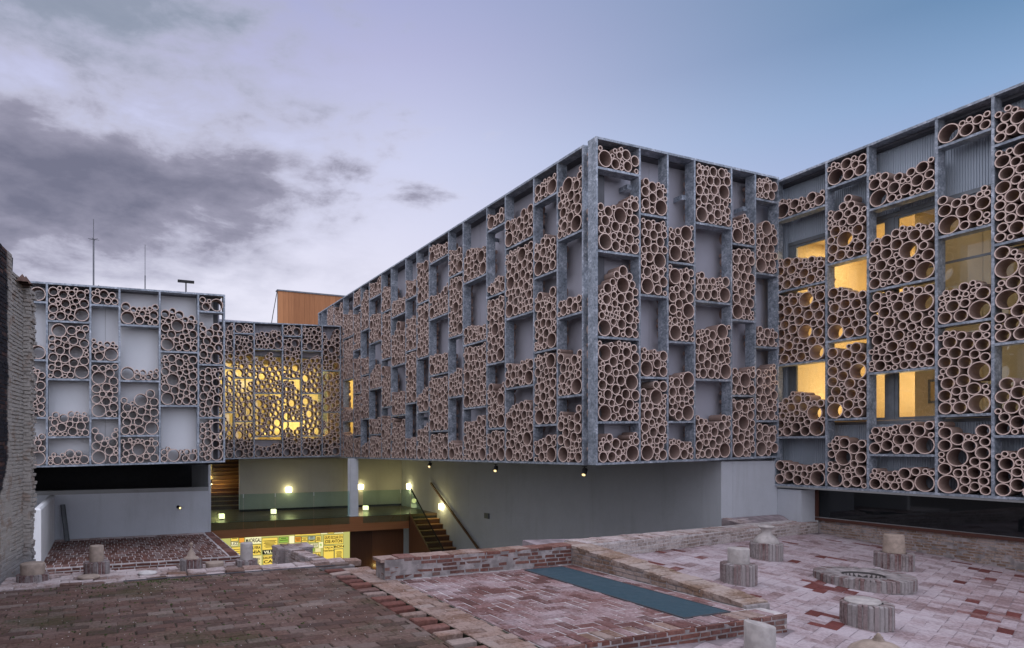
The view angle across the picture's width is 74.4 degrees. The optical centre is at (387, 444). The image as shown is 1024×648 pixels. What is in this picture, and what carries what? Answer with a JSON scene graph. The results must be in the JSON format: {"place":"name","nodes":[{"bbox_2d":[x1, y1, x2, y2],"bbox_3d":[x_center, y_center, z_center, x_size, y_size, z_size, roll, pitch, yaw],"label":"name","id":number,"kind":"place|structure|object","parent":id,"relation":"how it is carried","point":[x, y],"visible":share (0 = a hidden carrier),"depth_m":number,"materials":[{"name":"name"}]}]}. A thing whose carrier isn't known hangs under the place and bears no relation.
{"place":"outdoors","nodes":[
{"label":"outdoors","id":0,"kind":"place"},
{"bbox_2d":[350,529,403,569],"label":"timber wall","id":1,"kind":"structure","parent":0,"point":[366,547],"depth_m":25.86,"materials":[{"name":"brown wood"}]},
{"bbox_2d":[0,0,1023,322],"label":"sky","id":2,"kind":"structure","parent":0,"point":[244,151],"materials":[{"name":"blue"}]},
{"bbox_2d":[398,564,782,647],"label":"brick floor","id":3,"kind":"structure","parent":0,"point":[544,619],"depth_m":7.24,"materials":[{"name":"brown brick"}]},
{"bbox_2d":[524,566,730,618],"bbox_3d":[2.811,1.810,8.248,0.670,0.039,2.848,0,0,-23],"label":"glass skylight","id":4,"kind":"object","parent":3,"relation":"in","point":[678,607],"visible":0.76,"depth_m":7.92,"materials":[{"name":"glass"}]},
{"bbox_2d":[522,533,1023,647],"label":"tiled floor","id":5,"kind":"structure","parent":0,"point":[954,603],"depth_m":8.92,"materials":[{"name":"tile"}]},
{"bbox_2d":[571,543,769,609],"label":"brick wall","id":6,"kind":"structure","parent":5,"relation":"on","point":[602,559],"depth_m":8.50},
{"bbox_2d":[554,611,786,647],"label":"brick wall","id":7,"kind":"structure","parent":5,"relation":"on","point":[719,631],"depth_m":6.46,"materials":[{"name":"red brick"}]},
{"bbox_2d":[720,560,757,586],"bbox_3d":[4.885,1.810,9.188,0.465,0.333,0.465,0,0,12],"label":"brick pedestal","id":8,"kind":"object","parent":5,"relation":"on","point":[739,575],"visible":0.7,"depth_m":9.00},
{"bbox_2d":[727,546,749,564],"bbox_3d":[4.885,1.554,9.185,0.276,0.215,0.276,0,0,-32],"label":"ceramic drum","id":9,"kind":"object","parent":8,"relation":"on","point":[738,555],"visible":0.99,"depth_m":9.08,"materials":[{"name":"white ceramic"}]},
{"bbox_2d":[744,619,775,647],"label":"ceramic drum","id":10,"kind":"object","parent":5,"relation":"on","point":[758,634],"visible":1,"depth_m":6.17,"materials":[{"name":"white ceramic"}]},
{"bbox_2d":[749,541,783,561],"bbox_3d":[6.358,1.808,11.083,0.502,0.327,0.498,0,0,-21],"label":"brick pedestal","id":11,"kind":"object","parent":5,"relation":"on","point":[768,552],"visible":0.7,"depth_m":10.88,"materials":[{"name":"grey brick"}]},
{"bbox_2d":[753,525,779,544],"bbox_3d":[6.358,1.516,11.081,0.390,0.290,0.390,0,0,30],"label":"ceramic finial","id":12,"kind":"object","parent":11,"relation":"on","point":[765,536],"visible":1,"depth_m":10.99,"materials":[{"name":"white ceramic"}]},
{"bbox_2d":[813,565,917,595],"bbox_3d":[6.926,1.974,9.607,1.240,0.205,1.239,0,0,34],"label":"brick pedestal","id":13,"kind":"object","parent":5,"relation":"on","point":[876,580],"visible":0.94,"depth_m":9.29,"materials":[{"name":"brick"}]},
{"bbox_2d":[839,597,894,632],"bbox_3d":[5.407,1.933,7.449,0.512,0.318,0.509,0,0,45],"label":"brick pedestal","id":14,"kind":"object","parent":5,"relation":"on","point":[878,618],"visible":0.74,"depth_m":7.25,"materials":[{"name":"grey brick"}]},
{"bbox_2d":[844,596,881,605],"bbox_3d":[5.377,1.770,7.468,0.356,0.032,0.356,-2,3,6],"label":"stone disc","id":15,"kind":"object","parent":14,"relation":"on","point":[865,600],"visible":1,"depth_m":7.43,"materials":[{"name":"grey stone"}]},
{"bbox_2d":[873,550,914,571],"bbox_3d":[8.374,1.941,10.915,0.548,0.317,0.546,0,0,2],"label":"brick pedestal","id":16,"kind":"object","parent":5,"relation":"on","point":[898,562],"visible":0.78,"depth_m":10.71,"materials":[{"name":"grey brick"}]},
{"bbox_2d":[882,533,905,553],"bbox_3d":[8.374,1.647,10.917,0.316,0.305,0.316,0,0,-11],"label":"drum","id":17,"kind":"object","parent":16,"relation":"on","point":[893,543],"visible":1,"depth_m":10.80,"materials":[{"name":"beige stone"}]},
{"bbox_2d":[818,520,1023,571],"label":"brick wall","id":18,"kind":"structure","parent":5,"relation":"on","point":[1005,554],"depth_m":12.28,"materials":[{"name":"brick"}]},
{"bbox_2d":[815,490,1023,541],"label":"dark window","id":19,"kind":"structure","parent":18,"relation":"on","point":[994,519],"depth_m":12.58,"materials":[{"name":"black glass"}]},
{"bbox_2d":[847,633,899,647],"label":"ceramic dome","id":20,"kind":"structure","parent":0,"point":[877,640],"depth_m":6.33,"materials":[{"name":"beige ceramic"}]},
{"bbox_2d":[777,486,1023,537],"bbox_3d":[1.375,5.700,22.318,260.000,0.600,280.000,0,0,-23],"label":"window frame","id":21,"kind":"structure","parent":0,"point":[985,499],"depth_m":67.97,"materials":[{"name":"black metal"}]},
{"bbox_2d":[0,243,37,582],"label":"old brick wall","id":22,"kind":"structure","parent":21,"relation":"on","point":[18,394],"depth_m":9.33,"materials":[{"name":"grey brick"}]},
{"bbox_2d":[32,285,220,490],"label":"building wing","id":23,"kind":"structure","parent":21,"relation":"on","point":[139,349],"depth_m":16.93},
{"bbox_2d":[88,219,95,284],"bbox_3d":[-8.140,-5.065,18.271,0.290,2.330,0.295,0,0,-23],"label":"antenna mast","id":24,"kind":"object","parent":23,"relation":"on","point":[93,239],"visible":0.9,"depth_m":18.25,"materials":[{"name":"metal"}]},
{"bbox_2d":[30,281,224,467],"bbox_3d":[-6.617,-1.681,16.529,4.961,4.494,0.364,0,0,-23],"label":"pipe rack","id":25,"kind":"object","parent":23,"relation":"attached to","point":[46,300],"visible":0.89,"depth_m":16.51,"materials":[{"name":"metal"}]},
{"bbox_2d":[178,279,193,291],"bbox_3d":[-5.877,-4.335,19.234,0.460,0.870,0.080,0,0,-23],"label":"roof floodlight","id":26,"kind":"object","parent":23,"relation":"on","point":[185,281],"visible":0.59,"depth_m":19.22,"materials":[{"name":"black metal"}]},
{"bbox_2d":[44,532,239,573],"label":"tiled platform","id":27,"kind":"structure","parent":21,"relation":"on","point":[122,553],"depth_m":16.57,"materials":[{"name":"red brick"}]},
{"bbox_2d":[33,495,54,560],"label":"white wall","id":28,"kind":"structure","parent":27,"relation":"on","point":[44,531],"depth_m":15.46,"materials":[{"name":"paint"}]},
{"bbox_2d":[60,504,69,540],"bbox_3d":[-8.986,2.195,18.386,0.414,1.015,0.105,0,0,44],"label":"slotted post","id":29,"kind":"object","parent":27,"relation":"on","point":[64,522],"visible":1,"depth_m":18.38,"materials":[{"name":"grey metal"}]},
{"bbox_2d":[0,557,360,591],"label":"stone ledge","id":30,"kind":"object","parent":21,"relation":"on","point":[57,580],"visible":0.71,"depth_m":9.16,"materials":[{"name":"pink stone"}]},
{"bbox_2d":[16,571,48,583],"bbox_3d":[-4.687,1.778,8.719,0.393,0.143,0.384,0,0,7],"label":"brick pedestal","id":31,"kind":"object","parent":30,"relation":"on","point":[36,579],"visible":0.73,"depth_m":8.57,"materials":[{"name":"brick"}]},
{"bbox_2d":[20,561,44,575],"bbox_3d":[-4.687,1.645,8.720,0.296,0.150,0.296,0,0,2],"label":"ceramic drum","id":32,"kind":"object","parent":31,"relation":"on","point":[34,568],"visible":1,"depth_m":8.61,"materials":[{"name":"beige ceramic"}]},
{"bbox_2d":[77,574,99,579],"bbox_3d":[-4.014,1.779,8.867,0.284,0.034,0.284,0,0,-39],"label":"stone disc","id":33,"kind":"object","parent":30,"relation":"on","point":[87,576],"visible":1,"depth_m":8.79,"materials":[{"name":"beige stone"}]},
{"bbox_2d":[83,559,109,574],"bbox_3d":[-4.060,1.739,9.215,0.345,0.223,0.342,0,0,34],"label":"brick pedestal","id":34,"kind":"object","parent":30,"relation":"on","point":[101,567],"visible":0.73,"depth_m":9.08,"materials":[{"name":"brick"}]},
{"bbox_2d":[89,544,103,561],"bbox_3d":[-4.061,1.528,9.214,0.188,0.225,0.188,0,0,-39],"label":"ceramic drum","id":35,"kind":"object","parent":34,"relation":"on","point":[96,553],"visible":0.99,"depth_m":9.14,"materials":[{"name":"beige ceramic"}]},
{"bbox_2d":[138,570,156,574],"bbox_3d":[-3.333,1.776,9.156,0.260,0.040,0.260,0,0,-12],"label":"stone disc","id":36,"kind":"object","parent":30,"relation":"on","point":[148,572],"visible":1,"depth_m":9.09,"materials":[{"name":"white stone"}]},
{"bbox_2d":[180,557,202,571],"bbox_3d":[-2.827,1.745,9.509,0.314,0.211,0.311,0,0,-19],"label":"brick pedestal","id":37,"kind":"object","parent":30,"relation":"on","point":[185,565],"visible":0.66,"depth_m":9.38,"materials":[{"name":"grey brick"}]},
{"bbox_2d":[183,542,198,559],"bbox_3d":[-2.828,1.534,9.509,0.224,0.241,0.224,0,0,-26],"label":"ceramic bell","id":38,"kind":"object","parent":37,"relation":"on","point":[191,555],"visible":1,"depth_m":9.47,"materials":[{"name":"beige ceramic"}]},
{"bbox_2d":[205,560,223,567],"bbox_3d":[-2.524,1.760,9.632,0.264,0.080,0.264,0,0,42],"label":"ceramic drum","id":39,"kind":"object","parent":30,"relation":"on","point":[214,563],"visible":0.77,"depth_m":9.54,"materials":[{"name":"beige ceramic"}]},
{"bbox_2d":[123,565,334,581],"bbox_3d":[-2.118,1.791,9.195,2.900,0.018,0.012,0,0,-22],"label":"edge strip","id":40,"kind":"object","parent":30,"relation":"on","point":[226,573],"visible":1,"depth_m":9.14,"materials":[{"name":"stone"}]},
{"bbox_2d":[235,558,257,567],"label":"brick pedestal","id":41,"kind":"object","parent":30,"relation":"on","point":[241,563],"visible":0.62,"depth_m":9.68,"materials":[{"name":"grey brick"}]},
{"bbox_2d":[240,542,252,559],"bbox_3d":[-2.093,1.590,9.800,0.188,0.250,0.188,0,0,32],"label":"ceramic drum","id":42,"kind":"object","parent":41,"relation":"on","point":[246,550],"visible":1,"depth_m":9.73,"materials":[{"name":"grey ceramic"}]},
{"bbox_2d":[0,567,453,647],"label":"brick terrace","id":43,"kind":"structure","parent":21,"relation":"on","point":[368,622],"depth_m":6.91,"materials":[{"name":"brown brick"}]},
{"bbox_2d":[2,574,324,647],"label":"moss","id":44,"kind":"object","parent":43,"relation":"on","point":[158,581],"visible":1,"depth_m":7.55,"materials":[{"name":"plant"}]},
{"bbox_2d":[4,568,684,647],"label":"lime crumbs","id":45,"kind":"object","parent":43,"relation":"on","point":[307,606],"visible":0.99,"depth_m":7.21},
{"bbox_2d":[272,542,325,563],"bbox_3d":[-1.732,3.849,14.043,0.849,3.102,2.810,0,0,-23],"label":"brick ruin","id":46,"kind":"object","parent":21,"relation":"on","point":[291,553],"visible":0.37,"depth_m":14.67,"materials":[{"name":"pink brick"}]},
{"bbox_2d":[211,505,436,538],"bbox_3d":[-3.340,4.072,26.696,9.550,2.655,4.877,0,0,-23],"label":"landing","id":47,"kind":"object","parent":21,"relation":"on","point":[235,523],"visible":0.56,"depth_m":24.86,"materials":[{"name":"black paint"}]},
{"bbox_2d":[33,465,210,539],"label":"white wall","id":48,"kind":"structure","parent":47,"relation":"on","point":[95,513],"depth_m":19.35,"materials":[{"name":"paint"}]},
{"bbox_2d":[219,514,224,519],"bbox_3d":[-6.064,2.650,24.121,0.180,0.200,0.180,0,0,-23],"label":"floor lamp","id":49,"kind":"object","parent":47,"relation":"on","point":[221,516],"visible":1,"depth_m":24.04,"materials":[{"name":"white metal"}]},
{"bbox_2d":[211,459,238,509],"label":"staircase","id":50,"kind":"structure","parent":47,"relation":"on","point":[225,484],"depth_m":29.17,"materials":[{"name":"brown wood"}]},
{"bbox_2d":[221,532,349,564],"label":"sign wall","id":51,"kind":"structure","parent":47,"relation":"on","point":[331,545],"depth_m":25.08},
{"bbox_2d":[239,458,401,511],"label":"white wall","id":52,"kind":"structure","parent":47,"relation":"on","point":[317,482],"depth_m":27.94,"materials":[{"name":"paint"}]},
{"bbox_2d":[219,319,352,458],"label":"building wing","id":53,"kind":"structure","parent":52,"relation":"on","point":[268,441],"depth_m":26.90,"materials":[{"name":"yellow glass"}]},
{"bbox_2d":[219,353,336,440],"bbox_3d":[-4.478,-1.810,26.012,6.120,3.340,0.060,0,0,-23],"label":"window","id":54,"kind":"structure","parent":53,"relation":"in","point":[226,353],"depth_m":25.96,"materials":[{"name":"grey metal"}]},
{"bbox_2d":[219,320,340,459],"bbox_3d":[-4.198,-2.092,25.773,4.910,5.347,0.364,0,0,-23],"label":"pipe rack","id":55,"kind":"object","parent":53,"relation":"attached to","point":[330,399],"visible":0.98,"depth_m":25.75,"materials":[{"name":"ceramic"}]},
{"bbox_2d":[276,289,344,324],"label":"roof pavilion","id":56,"kind":"structure","parent":53,"relation":"on","point":[297,307],"depth_m":31.92,"materials":[{"name":"orange wood"}]},
{"bbox_2d":[286,487,291,492],"bbox_3d":[-4.114,1.900,27.458,0.220,0.240,0.120,0,0,-23],"label":"wall lamp","id":57,"kind":"object","parent":52,"relation":"attached to","point":[288,489],"visible":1,"depth_m":27.41,"materials":[{"name":"white paint"}]},
{"bbox_2d":[233,489,444,550],"bbox_3d":[-2.081,3.493,22.709,7.986,3.514,3.444,0,0,-23],"label":"glass railing","id":58,"kind":"object","parent":47,"relation":"attached to","point":[422,511],"visible":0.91,"depth_m":24.39,"materials":[{"name":"clear glass"}]},
{"bbox_2d":[347,458,358,516],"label":"steel column","id":59,"kind":"structure","parent":47,"relation":"on","point":[352,487],"depth_m":25.13,"materials":[{"name":"grey metal"}]},
{"bbox_2d":[324,568,488,647],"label":"brick edging","id":60,"kind":"object","parent":21,"relation":"on","point":[454,638],"visible":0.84,"depth_m":7.05,"materials":[{"name":"red brick"}]},
{"bbox_2d":[409,513,455,552],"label":"staircase","id":61,"kind":"structure","parent":21,"relation":"on","point":[422,538],"depth_m":25.33,"materials":[{"name":"brown wood"}]},
{"bbox_2d":[343,566,539,647],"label":"brick strip","id":62,"kind":"object","parent":21,"relation":"on","point":[480,632],"visible":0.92,"depth_m":7.01,"materials":[{"name":"brown brick"}]},
{"bbox_2d":[373,541,585,580],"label":"brick wall","id":63,"kind":"structure","parent":21,"relation":"on","point":[421,565],"depth_m":9.26,"materials":[{"name":"red brick"}]},
{"bbox_2d":[401,460,815,553],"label":"white wall","id":64,"kind":"structure","parent":21,"relation":"on","point":[518,502],"depth_m":18.10,"materials":[{"name":"paint"}]},
{"bbox_2d":[439,503,443,509],"bbox_3d":[2.119,2.460,25.917,0.120,0.240,0.220,0,0,-23],"label":"wall lamp","id":65,"kind":"object","parent":64,"relation":"attached to","point":[441,506],"visible":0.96,"depth_m":25.83,"materials":[{"name":"white paint"}]},
{"bbox_2d":[430,482,479,548],"bbox_3d":[2.541,2.690,24.933,0.123,2.285,3.937,0,0,-23],"label":"handrail","id":66,"kind":"object","parent":64,"relation":"attached to","point":[456,518],"visible":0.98,"depth_m":24.81,"materials":[{"name":"black metal"}]},
{"bbox_2d":[484,513,489,518],"bbox_3d":[3.437,2.490,22.891,0.063,0.180,0.280,0,0,-23],"label":"fuse box","id":67,"kind":"object","parent":64,"relation":"attached to","point":[486,515],"visible":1,"depth_m":22.81,"materials":[{"name":"grey paint"}]},
{"bbox_2d":[339,147,773,461],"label":"building wing","id":68,"kind":"structure","parent":64,"relation":"on","point":[708,252],"depth_m":14.60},
{"bbox_2d":[318,145,587,464],"bbox_3d":[0.576,-2.672,21.399,0.457,6.536,17.879,0,0,-23],"label":"pipe rack","id":69,"kind":"object","parent":68,"relation":"attached to","point":[505,429],"visible":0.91,"depth_m":16.79,"materials":[{"name":"ceramic"}]},
{"bbox_2d":[493,464,497,472],"bbox_3d":[2.657,0.595,16.233,0.110,0.210,0.182,0,0,22],"label":"spotlight","id":70,"kind":"object","parent":69,"relation":"hanging from","point":[495,468],"visible":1,"depth_m":16.20,"materials":[{"name":"black metal"}]},
{"bbox_2d":[581,466,587,476],"bbox_3d":[3.941,0.546,13.216,0.109,0.212,0.179,0,0,33],"label":"spotlight","id":71,"kind":"object","parent":69,"relation":"hanging from","point":[584,472],"visible":1,"depth_m":13.18,"materials":[{"name":"black metal"}]},
{"bbox_2d":[586,136,778,464],"bbox_3d":[6.308,-2.777,13.942,5.133,6.374,0.457,0,0,-23],"label":"pipe rack","id":72,"kind":"object","parent":68,"relation":"attached to","point":[643,243],"visible":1,"depth_m":13.63,"materials":[{"name":"ceramic"}]},
{"bbox_2d":[783,91,1023,500],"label":"building wing","id":73,"kind":"structure","parent":64,"relation":"on","point":[905,398],"depth_m":13.02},
{"bbox_2d":[794,219,886,421],"bbox_3d":[9.576,-2.475,14.010,0.050,4.000,1.950,0,0,-23],"label":"window","id":74,"kind":"structure","parent":73,"relation":"in","point":[796,247],"depth_m":14.39,"materials":[{"name":"grey metal"}]},
{"bbox_2d":[774,82,1023,499],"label":"pipe rack","id":75,"kind":"object","parent":73,"relation":"attached to","point":[910,324],"visible":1,"depth_m":12.39,"materials":[{"name":"ceramic"}]},
{"bbox_2d":[895,193,990,419],"bbox_3d":[10.441,-2.475,11.977,0.050,4.000,2.230,0,0,-23],"label":"window","id":76,"kind":"structure","parent":73,"relation":"in","point":[897,218],"depth_m":12.93,"materials":[{"name":"grey metal"}]},
{"bbox_2d":[564,520,817,554],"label":"brick wall","id":77,"kind":"structure","parent":21,"relation":"on","point":[627,544],"depth_m":11.86,"materials":[{"name":"pink brick"}]},
{"bbox_2d":[722,514,791,525],"bbox_3d":[8.423,1.990,14.162,2.268,0.820,1.072,0,0,-23],"label":"brick ledge","id":78,"kind":"object","parent":77,"relation":"attached to","point":[747,520],"visible":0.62,"depth_m":14.22,"materials":[{"name":"pink tile"}]}
]}

